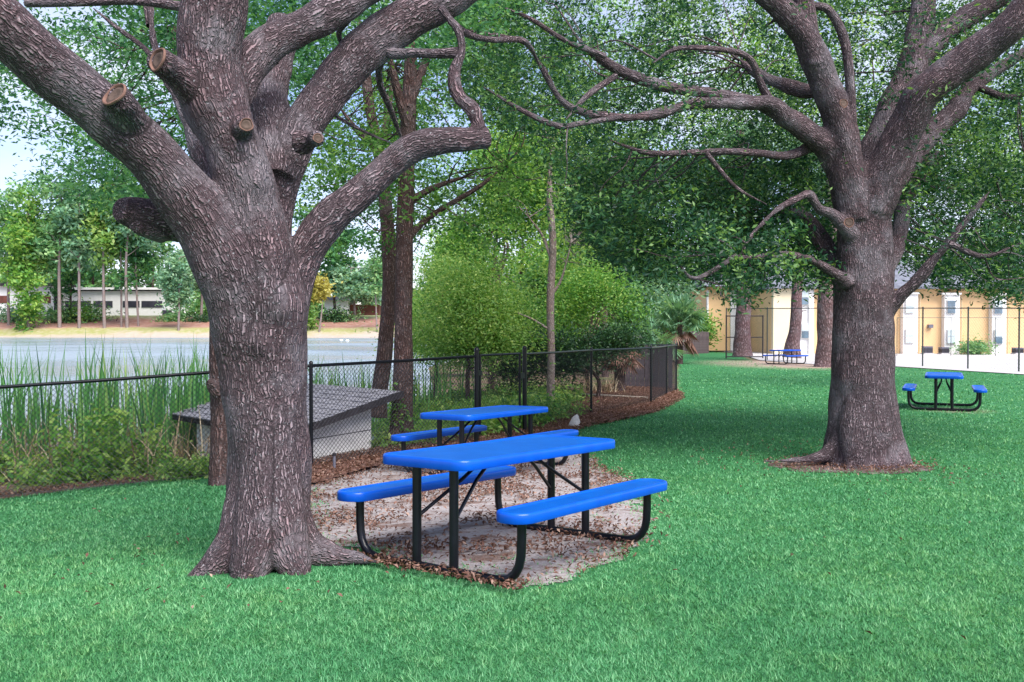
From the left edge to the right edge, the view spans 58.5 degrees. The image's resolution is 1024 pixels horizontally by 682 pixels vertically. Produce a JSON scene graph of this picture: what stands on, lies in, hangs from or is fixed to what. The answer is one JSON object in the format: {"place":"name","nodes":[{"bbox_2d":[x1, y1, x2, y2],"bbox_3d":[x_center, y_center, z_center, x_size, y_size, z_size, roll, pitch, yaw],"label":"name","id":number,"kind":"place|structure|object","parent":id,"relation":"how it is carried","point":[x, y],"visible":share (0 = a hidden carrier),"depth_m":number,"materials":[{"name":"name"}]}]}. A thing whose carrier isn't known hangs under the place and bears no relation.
{"place":"outdoors","nodes":[
{"label":"outdoors","id":0,"kind":"place"},
{"bbox_2d":[0,337,445,472],"bbox_3d":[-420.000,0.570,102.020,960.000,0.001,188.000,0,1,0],"label":"pond","id":1,"kind":"structure","parent":0,"point":[331,350],"depth_m":65.99,"materials":[{"name":"blue liquid"}]},
{"bbox_2d":[0,328,497,469],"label":"reeds","id":2,"kind":"object","parent":1,"relation":"in","point":[180,392],"visible":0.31,"depth_m":14.02,"materials":[{"name":"green plant"}]},
{"bbox_2d":[0,315,597,337],"bbox_3d":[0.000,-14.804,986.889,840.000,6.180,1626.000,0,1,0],"label":"bank","id":3,"kind":"structure","parent":0,"point":[147,328],"depth_m":190.44,"materials":[{"name":"soil"}]},
{"bbox_2d":[0,302,39,322],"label":"bank shrub","id":4,"kind":"object","parent":3,"relation":"on","point":[4,318],"visible":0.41,"depth_m":202.74,"materials":[{"name":"green plant"}]},
{"bbox_2d":[0,177,40,324],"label":"tree","id":5,"kind":"object","parent":3,"relation":"on","point":[12,194],"visible":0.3,"depth_m":197.45,"materials":[{"name":"green plant"}]},
{"bbox_2d":[0,180,53,331],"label":"tree","id":6,"kind":"object","parent":3,"relation":"on","point":[27,312],"visible":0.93,"depth_m":190.19,"materials":[{"name":"green plant"}]},
{"bbox_2d":[0,204,57,282],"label":"tree","id":7,"kind":"object","parent":3,"relation":"on","point":[44,272],"visible":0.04,"depth_m":229.77,"materials":[{"name":"green plant"}]},
{"bbox_2d":[17,170,92,327],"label":"tree","id":8,"kind":"object","parent":3,"relation":"on","point":[52,248],"visible":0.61,"depth_m":191.66,"materials":[{"name":"green plant"}]},
{"bbox_2d":[38,300,81,322],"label":"bank shrub","id":9,"kind":"object","parent":3,"relation":"on","point":[50,313],"visible":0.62,"depth_m":202.01,"materials":[{"name":"green plant"}]},
{"bbox_2d":[42,216,96,319],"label":"tree","id":10,"kind":"object","parent":3,"relation":"on","point":[69,278],"visible":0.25,"depth_m":206.10,"materials":[{"name":"green plant"}]},
{"bbox_2d":[44,172,103,327],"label":"tree","id":11,"kind":"object","parent":3,"relation":"on","point":[76,248],"visible":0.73,"depth_m":190.59,"materials":[{"name":"green plant"}]},
{"bbox_2d":[48,302,100,323],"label":"bank shrub","id":12,"kind":"object","parent":3,"relation":"on","point":[69,314],"visible":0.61,"depth_m":203.15,"materials":[{"name":"green plant"}]},
{"bbox_2d":[49,184,112,286],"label":"tree","id":13,"kind":"object","parent":3,"relation":"on","point":[92,275],"visible":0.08,"depth_m":229.48,"materials":[{"name":"green plant"}]},
{"bbox_2d":[65,297,109,322],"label":"bank shrub","id":14,"kind":"object","parent":3,"relation":"on","point":[87,309],"visible":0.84,"depth_m":202.63,"materials":[{"name":"green plant"}]},
{"bbox_2d":[0,283,175,315],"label":"lake house","id":15,"kind":"structure","parent":3,"relation":"on","point":[148,297],"depth_m":217.85,"materials":[{"name":"white paint"}]},
{"bbox_2d":[0,296,6,302],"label":"window","id":16,"kind":"structure","parent":15,"relation":"in","point":[3,299],"depth_m":215.77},
{"bbox_2d":[94,301,112,306],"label":"window","id":17,"kind":"structure","parent":15,"relation":"in","point":[98,303],"depth_m":217.73,"materials":[{"name":"black glass"}]},
{"bbox_2d":[123,301,139,306],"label":"window","id":18,"kind":"structure","parent":15,"relation":"in","point":[130,303],"depth_m":217.73,"materials":[{"name":"black glass"}]},
{"bbox_2d":[141,301,161,306],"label":"window","id":19,"kind":"structure","parent":15,"relation":"in","point":[143,303],"depth_m":217.73,"materials":[{"name":"black glass"}]},
{"bbox_2d":[75,301,119,322],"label":"bank shrub","id":20,"kind":"object","parent":3,"relation":"on","point":[97,312],"visible":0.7,"depth_m":203.91,"materials":[{"name":"green plant"}]},
{"bbox_2d":[71,182,137,327],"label":"tree","id":21,"kind":"object","parent":3,"relation":"on","point":[107,242],"visible":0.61,"depth_m":190.19,"materials":[{"name":"green plant"}]},
{"bbox_2d":[95,182,141,326],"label":"tree","id":22,"kind":"object","parent":3,"relation":"on","point":[121,313],"visible":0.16,"depth_m":193.60,"materials":[{"name":"green plant"}]},
{"bbox_2d":[103,184,163,325],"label":"tree","id":23,"kind":"object","parent":3,"relation":"on","point":[135,257],"visible":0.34,"depth_m":194.21,"materials":[{"name":"green plant"}]},
{"bbox_2d":[96,166,170,327],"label":"tree","id":24,"kind":"object","parent":3,"relation":"on","point":[129,232],"visible":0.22,"depth_m":191.57,"materials":[{"name":"green plant"}]},
{"bbox_2d":[99,241,176,286],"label":"tree","id":25,"kind":"object","parent":3,"relation":"on","point":[169,247],"visible":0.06,"depth_m":232.56,"materials":[{"name":"green plant"}]},
{"bbox_2d":[146,253,197,330],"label":"tree","id":26,"kind":"object","parent":3,"relation":"on","point":[177,273],"visible":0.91,"depth_m":188.21,"materials":[{"name":"green plant"}]},
{"bbox_2d":[150,304,197,321],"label":"bank shrub","id":27,"kind":"object","parent":3,"relation":"on","point":[172,317],"visible":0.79,"depth_m":202.88,"materials":[{"name":"green plant"}]},
{"bbox_2d":[156,249,202,315],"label":"tree","id":28,"kind":"object","parent":3,"relation":"on","point":[181,252],"visible":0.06,"depth_m":202.51,"materials":[{"name":"green plant"}]},
{"bbox_2d":[177,304,208,322],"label":"bank shrub","id":29,"kind":"object","parent":3,"relation":"on","point":[203,318],"visible":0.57,"depth_m":201.93,"materials":[{"name":"green plant"}]},
{"bbox_2d":[0,246,532,314],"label":"distant wood","id":30,"kind":"object","parent":3,"relation":"on","point":[196,302],"visible":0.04,"depth_m":253.48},
{"bbox_2d":[307,273,324,330],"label":"bank tree","id":31,"kind":"object","parent":3,"relation":"on","point":[312,322],"visible":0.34,"depth_m":189.75,"materials":[{"name":"green plant"}]},
{"bbox_2d":[311,271,342,331],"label":"tree","id":32,"kind":"object","parent":3,"relation":"on","point":[321,291],"visible":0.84,"depth_m":188.16,"materials":[{"name":"yellow plant"}]},
{"bbox_2d":[292,198,377,313],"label":"tree","id":33,"kind":"object","parent":3,"relation":"on","point":[331,258],"visible":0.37,"depth_m":209.80,"materials":[{"name":"green plant"}]},
{"bbox_2d":[313,306,358,322],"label":"bank shrub","id":34,"kind":"object","parent":3,"relation":"on","point":[325,315],"visible":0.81,"depth_m":202.77,"materials":[{"name":"green plant"}]},
{"bbox_2d":[323,300,367,321],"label":"bank shrub","id":35,"kind":"object","parent":3,"relation":"on","point":[352,316],"visible":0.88,"depth_m":203.52,"materials":[{"name":"green plant"}]},
{"bbox_2d":[319,260,381,319],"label":"tree","id":36,"kind":"object","parent":3,"relation":"on","point":[354,282],"visible":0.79,"depth_m":203.29,"materials":[{"name":"green plant"}]},
{"bbox_2d":[323,297,381,314],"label":"lake house","id":37,"kind":"structure","parent":3,"relation":"on","point":[368,309],"depth_m":225.89,"materials":[{"name":"white paint"}]},
{"bbox_2d":[358,252,382,331],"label":"tree","id":38,"kind":"object","parent":3,"relation":"on","point":[376,268],"visible":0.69,"depth_m":186.93,"materials":[{"name":"green plant"}]},
{"bbox_2d":[0,351,1023,681],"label":"ground","id":39,"kind":"structure","parent":0,"point":[710,359],"depth_m":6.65,"materials":[{"name":"green plant"}]},
{"bbox_2d":[0,401,191,492],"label":"bank weeds","id":40,"kind":"object","parent":39,"relation":"on","point":[100,457],"visible":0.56,"depth_m":11.82,"materials":[{"name":"green plant"}]},
{"bbox_2d":[0,402,209,481],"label":"dead reeds","id":41,"kind":"object","parent":39,"relation":"on","point":[182,454],"visible":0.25,"depth_m":12.64,"materials":[{"name":"plant"}]},
{"bbox_2d":[1,7,310,485],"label":"slender tree","id":42,"kind":"object","parent":39,"relation":"on","point":[218,454],"visible":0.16,"depth_m":12.75,"materials":[{"name":"green plant"}]},
{"bbox_2d":[137,447,209,480],"bbox_3d":[-4.200,1.653,11.953,1.544,0.710,1.838,0,1,0],"label":"ground cover","id":43,"kind":"object","parent":39,"relation":"on","point":[195,464],"visible":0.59,"depth_m":11.37,"materials":[{"name":"green plant"}]},
{"bbox_2d":[0,0,539,578],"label":"oak tree","id":44,"kind":"object","parent":39,"relation":"on","point":[220,202],"visible":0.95,"depth_m":5.96,"materials":[{"name":"brown plant"}]},
{"bbox_2d":[172,383,404,457],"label":"pump shed","id":45,"kind":"structure","parent":39,"relation":"on","point":[183,415],"depth_m":13.28,"materials":[{"name":"grey wood"}]},
{"bbox_2d":[332,453,335,467],"bbox_3d":[-2.148,1.493,11.057,0.050,0.285,0.052,0,1,0],"label":"vent pipe","id":46,"kind":"object","parent":39,"relation":"on","point":[334,459],"visible":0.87,"depth_m":11.04,"materials":[{"name":"grey metal"}]},
{"bbox_2d":[0,340,676,496],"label":"chain link fence","id":47,"kind":"object","parent":39,"relation":"on","point":[525,354],"visible":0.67,"depth_m":11.95,"materials":[{"name":"black metal"}]},
{"bbox_2d":[479,352,524,433],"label":"fence gate","id":48,"kind":"structure","parent":47,"relation":"attached to","point":[520,376],"depth_m":14.32,"materials":[{"name":"black metal"}]},
{"bbox_2d":[288,19,476,417],"bbox_3d":[-3.242,-2.903,19.365,5.343,8.538,6.146,0,1,0],"label":"slender tree","id":49,"kind":"object","parent":39,"relation":"on","point":[385,337],"visible":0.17,"depth_m":16.76,"materials":[{"name":"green plant"}]},
{"bbox_2d":[355,241,526,398],"bbox_3d":[-1.535,-0.693,22.780,4.893,4.899,4.600,1,1,31],"label":"leafy bush","id":50,"kind":"object","parent":39,"relation":"on","point":[421,327],"visible":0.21,"depth_m":22.83,"materials":[{"name":"green plant"}]},
{"bbox_2d":[393,251,545,377],"bbox_3d":[-1.912,-1.248,36.365,7.010,5.598,4.585,0,1,0],"label":"leafy bush","id":51,"kind":"object","parent":39,"relation":"on","point":[415,310],"visible":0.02,"depth_m":35.74,"materials":[{"name":"green plant"}]},
{"bbox_2d":[370,228,581,403],"bbox_3d":[-0.910,-0.540,21.092,4.946,4.341,4.682,0,1,0],"label":"leafy bush","id":52,"kind":"object","parent":39,"relation":"on","point":[482,310],"visible":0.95,"depth_m":20.54,"materials":[{"name":"green plant"}]},
{"bbox_2d":[371,377,599,448],"bbox_3d":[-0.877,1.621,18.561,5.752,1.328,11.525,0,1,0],"label":"ground cover","id":53,"kind":"object","parent":39,"relation":"on","point":[491,426],"visible":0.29,"depth_m":17.98,"materials":[{"name":"green plant"}]},
{"bbox_2d":[311,388,678,482],"bbox_3d":[1.418,1.464,19.828,3.665,0.207,21.323,0,1,22],"label":"mulch strip","id":54,"kind":"object","parent":39,"relation":"on","point":[365,466],"visible":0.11,"depth_m":13.97,"materials":[{"name":"brown plant"}]},
{"bbox_2d":[280,0,576,439],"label":"slender tree","id":55,"kind":"object","parent":54,"relation":"on","point":[407,197],"visible":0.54,"depth_m":13.80,"materials":[{"name":"green plant"}]},
{"bbox_2d":[388,379,420,444],"bbox_3d":[-1.599,1.098,13.615,0.516,1.048,0.480,0,1,0],"label":"ivy","id":56,"kind":"object","parent":55,"relation":"attached to","point":[401,407],"visible":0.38,"depth_m":13.48,"materials":[{"name":"green plant"}]},
{"bbox_2d":[311,454,654,587],"bbox_3d":[-0.515,1.499,9.429,3.690,0.216,8.070,0,1,0],"label":"sand patch","id":57,"kind":"object","parent":54,"relation":"on","point":[468,529],"visible":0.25,"depth_m":7.38,"materials":[{"name":"soil"}]},
{"bbox_2d":[391,405,578,474],"bbox_3d":[-0.299,1.204,11.075,1.620,0.745,1.830,-1,-1,32],"label":"picnic table","id":58,"kind":"object","parent":57,"relation":"on","point":[469,415],"visible":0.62,"depth_m":10.93,"materials":[{"name":"blue plastic"}]},
{"bbox_2d":[337,435,666,584],"bbox_3d":[-0.029,1.105,6.395,1.620,0.745,1.830,-1,-1,37],"label":"picnic table","id":59,"kind":"object","parent":57,"relation":"on","point":[474,463],"visible":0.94,"depth_m":6.08,"materials":[{"name":"blue plastic"}]},
{"bbox_2d":[625,345,672,387],"bbox_3d":[3.957,0.763,26.787,1.502,1.282,0.072,0,1,19],"label":"plank fence","id":60,"kind":"object","parent":54,"relation":"on","point":[640,376],"visible":0.16,"depth_m":26.77,"materials":[{"name":"wood"}]},
{"bbox_2d":[414,240,576,393],"bbox_3d":[-0.505,-0.794,25.320,4.737,4.773,3.692,0,1,0],"label":"leafy bush","id":61,"kind":"object","parent":39,"relation":"on","point":[526,319],"visible":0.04,"depth_m":24.88,"materials":[{"name":"green plant"}]},
{"bbox_2d":[414,118,581,387],"bbox_3d":[-0.428,-2.810,28.999,5.898,8.777,4.919,0,1,-16],"label":"leafy tree","id":62,"kind":"object","parent":39,"relation":"on","point":[445,240],"visible":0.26,"depth_m":28.62,"materials":[{"name":"green plant"}]},
{"bbox_2d":[416,186,585,294],"bbox_3d":[0.342,-3.252,45.844,11.512,9.304,6.727,0,1,0],"label":"leafy tree","id":63,"kind":"object","parent":39,"relation":"on","point":[532,250],"visible":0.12,"depth_m":45.04,"materials":[{"name":"green plant"}]},
{"bbox_2d":[0,384,1014,639],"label":"fallen leaves","id":64,"kind":"object","parent":39,"relation":"on","point":[506,482],"depth_m":8.99,"materials":[{"name":"brown plant"}]},
{"bbox_2d":[349,0,702,240],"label":"leafy tree","id":65,"kind":"object","parent":39,"relation":"on","point":[585,59],"visible":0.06,"depth_m":71.93,"materials":[{"name":"green plant"}]},
{"bbox_2d":[459,83,640,402],"bbox_3d":[1.110,-2.292,21.167,4.732,7.796,5.258,0,1,0],"label":"slender tree","id":66,"kind":"object","parent":39,"relation":"on","point":[551,249],"visible":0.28,"depth_m":20.46,"materials":[{"name":"green plant"}]},
{"bbox_2d":[454,297,672,396],"bbox_3d":[1.219,0.223,22.351,5.327,2.661,3.936,0,1,0],"label":"dark thicket","id":67,"kind":"object","parent":39,"relation":"on","point":[612,337],"visible":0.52,"depth_m":22.16,"materials":[{"name":"green plant"}]},
{"bbox_2d":[569,414,579,427],"bbox_3d":[1.059,1.394,15.728,0.283,0.283,0.255,1,1,40],"label":"white rock","id":68,"kind":"object","parent":39,"relation":"on","point":[575,419],"visible":0.72,"depth_m":15.64,"materials":[{"name":"stone"}]},
{"bbox_2d":[506,245,664,359],"bbox_3d":[2.681,-1.395,40.417,8.504,5.584,4.976,0,1,0],"label":"leafy tree","id":69,"kind":"object","parent":39,"relation":"on","point":[627,316],"visible":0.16,"depth_m":39.65,"materials":[{"name":"green plant"}]},
{"bbox_2d":[512,243,670,390],"bbox_3d":[2.012,-0.924,26.219,4.812,4.869,4.668,1,1,40],"label":"leafy bush","id":70,"kind":"object","parent":39,"relation":"on","point":[591,288],"visible":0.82,"depth_m":25.87,"materials":[{"name":"green plant"}]},
{"bbox_2d":[576,376,635,393],"bbox_3d":[2.617,1.213,25.412,2.197,0.788,3.583,0,1,0],"label":"dry brush","id":71,"kind":"object","parent":39,"relation":"on","point":[602,385],"visible":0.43,"depth_m":24.73,"materials":[{"name":"plant"}]},
{"bbox_2d":[536,127,699,376],"bbox_3d":[3.425,-3.332,33.741,7.370,9.546,5.659,0,1,0],"label":"leafy tree","id":72,"kind":"object","parent":39,"relation":"on","point":[604,319],"visible":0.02,"depth_m":33.39,"materials":[{"name":"green plant"}]},
{"bbox_2d":[602,320,644,391],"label":"palm tree","id":73,"kind":"object","parent":39,"relation":"on","point":[623,371],"visible":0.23,"depth_m":24.88,"materials":[{"name":"green plant"}]},
{"bbox_2d":[594,271,716,343],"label":"leafy tree","id":74,"kind":"object","parent":39,"relation":"on","point":[659,302],"visible":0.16,"depth_m":51.00,"materials":[{"name":"green plant"}]},
{"bbox_2d":[636,317,687,381],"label":"palm tree","id":75,"kind":"object","parent":39,"relation":"on","point":[666,341],"visible":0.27,"depth_m":29.95,"materials":[{"name":"green plant"}]},
{"bbox_2d":[614,243,714,346],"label":"leafy tree","id":76,"kind":"object","parent":39,"relation":"on","point":[682,288],"visible":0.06,"depth_m":58.73,"materials":[{"name":"green plant"}]},
{"bbox_2d":[651,293,712,363],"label":"palm tree","id":77,"kind":"object","parent":39,"relation":"on","point":[686,313],"visible":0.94,"depth_m":47.61,"materials":[{"name":"green plant"}]},
{"bbox_2d":[658,331,708,353],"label":"plank fence","id":78,"kind":"object","parent":39,"relation":"on","point":[701,344],"visible":0.23,"depth_m":69.20,"materials":[{"name":"wood"}]},
{"bbox_2d":[683,308,729,352],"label":"leafy bush","id":79,"kind":"object","parent":39,"relation":"on","point":[711,328],"visible":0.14,"depth_m":71.58,"materials":[{"name":"green plant"}]},
{"bbox_2d":[430,0,1023,468],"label":"oak tree","id":80,"kind":"object","parent":39,"relation":"on","point":[878,176],"visible":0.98,"depth_m":11.45,"materials":[{"name":"green plant"}]},
{"bbox_2d":[696,122,784,355],"bbox_3d":[13.716,-6.461,55.936,6.365,14.685,6.041,0,1,0],"label":"pine tree","id":81,"kind":"object","parent":39,"relation":"on","point":[742,342],"visible":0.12,"depth_m":54.62,"materials":[{"name":"green plant"}]},
{"bbox_2d":[725,315,763,358],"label":"court gate","id":82,"kind":"structure","parent":39,"relation":"on","point":[762,316],"depth_m":57.97,"materials":[{"name":"black metal"}]},
{"bbox_2d":[762,349,808,364],"bbox_3d":[14.212,0.823,47.520,1.830,0.745,1.620,0,1,-37],"label":"picnic table","id":83,"kind":"object","parent":39,"relation":"on","point":[785,355],"visible":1,"depth_m":47.26,"materials":[{"name":"blue plastic"}]},
{"bbox_2d":[622,0,1023,230],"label":"leafy tree","id":84,"kind":"object","parent":39,"relation":"on","point":[832,54],"visible":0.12,"depth_m":92.27,"materials":[{"name":"green plant"}]},
{"bbox_2d":[789,118,869,366],"bbox_3d":[16.124,-4.797,44.976,5.360,12.466,5.342,0,1,0],"label":"pine tree","id":85,"kind":"object","parent":39,"relation":"on","point":[824,330],"visible":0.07,"depth_m":43.61,"materials":[{"name":"brown plant"}]},
{"bbox_2d":[768,462,933,473],"bbox_3d":[4.192,1.544,11.332,1.995,0.026,1.435,0,1,0],"label":"bare soil ring","id":86,"kind":"object","parent":39,"relation":"on","point":[798,465],"visible":0.4,"depth_m":11.02,"materials":[{"name":"brown soil"}]},
{"bbox_2d":[723,351,1023,373],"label":"parking lot","id":87,"kind":"structure","parent":39,"relation":"on","point":[908,361],"depth_m":51.17,"materials":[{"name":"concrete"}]},
{"bbox_2d":[764,132,824,357],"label":"pine tree","id":88,"kind":"object","parent":87,"relation":"on","point":[793,337],"visible":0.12,"depth_m":51.71,"materials":[{"name":"brown plant"}]},
{"bbox_2d":[687,257,1023,353],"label":"apartment building","id":89,"kind":"structure","parent":87,"relation":"on","point":[914,299],"depth_m":67.96,"materials":[{"name":"beige paint"}]},
{"bbox_2d":[801,323,808,337],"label":"window","id":90,"kind":"structure","parent":89,"relation":"in","point":[804,326],"depth_m":67.25,"materials":[{"name":"white glass"}]},
{"bbox_2d":[802,290,808,304],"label":"window","id":91,"kind":"structure","parent":89,"relation":"in","point":[805,295],"depth_m":67.22,"materials":[{"name":"glass"}]},
{"bbox_2d":[905,300,913,312],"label":"window","id":92,"kind":"structure","parent":89,"relation":"in","point":[908,303],"depth_m":67.29,"materials":[{"name":"white glass"}]},
{"bbox_2d":[905,329,913,342],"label":"window","id":93,"kind":"structure","parent":89,"relation":"in","point":[910,336],"depth_m":67.32,"materials":[{"name":"white paint"}]},
{"bbox_2d":[947,300,955,313],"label":"window","id":94,"kind":"structure","parent":89,"relation":"in","point":[950,303],"depth_m":67.29,"materials":[{"name":"glass"}]},
{"bbox_2d":[947,329,955,343],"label":"window","id":95,"kind":"structure","parent":89,"relation":"in","point":[950,338],"depth_m":67.32,"materials":[{"name":"white paint"}]},
{"bbox_2d":[993,300,1002,313],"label":"window","id":96,"kind":"structure","parent":89,"relation":"in","point":[1000,306],"depth_m":67.29,"materials":[{"name":"grey glass"}]},
{"bbox_2d":[993,330,1002,343],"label":"window","id":97,"kind":"structure","parent":89,"relation":"in","point":[998,332],"depth_m":67.32,"materials":[{"name":"white glass"}]},
{"bbox_2d":[726,306,1023,370],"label":"court fence","id":98,"kind":"object","parent":87,"relation":"on","point":[968,327],"visible":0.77,"depth_m":43.01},
{"bbox_2d":[920,346,933,353],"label":"air conditioner","id":99,"kind":"object","parent":87,"relation":"on","point":[926,349],"visible":0.87,"depth_m":66.53,"materials":[{"name":"metal"}]},
{"bbox_2d":[937,347,949,353],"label":"air conditioner","id":100,"kind":"object","parent":87,"relation":"on","point":[944,350],"visible":0.94,"depth_m":66.55,"materials":[{"name":"metal"}]},
{"bbox_2d":[897,317,1023,355],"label":"court fence","id":101,"kind":"object","parent":87,"relation":"on","point":[969,317],"visible":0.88,"depth_m":62.97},
{"bbox_2d":[1010,347,1023,353],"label":"air conditioner","id":102,"kind":"object","parent":87,"relation":"on","point":[1014,350],"visible":0.74,"depth_m":66.55,"materials":[{"name":"metal"}]},
{"bbox_2d":[856,76,1023,273],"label":"slender tree","id":103,"kind":"object","parent":39,"relation":"on","point":[993,112],"visible":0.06,"depth_m":27.60,"materials":[{"name":"green plant"}]},
{"bbox_2d":[902,372,986,411],"bbox_3d":[9.409,1.088,19.921,1.620,0.745,1.830,0,1,25],"label":"picnic table","id":104,"kind":"object","parent":39,"relation":"on","point":[978,390],"visible":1,"depth_m":19.38,"materials":[{"name":"blue plastic"}]},
{"bbox_2d":[950,333,1009,354],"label":"clipped shrub","id":105,"kind":"object","parent":39,"relation":"on","point":[977,349],"visible":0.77,"depth_m":65.50,"materials":[{"name":"green plant"}]},
{"bbox_2d":[0,0,1023,313],"label":"sky","id":106,"kind":"structure","parent":0,"point":[7,159],"materials":[{"name":"white"}]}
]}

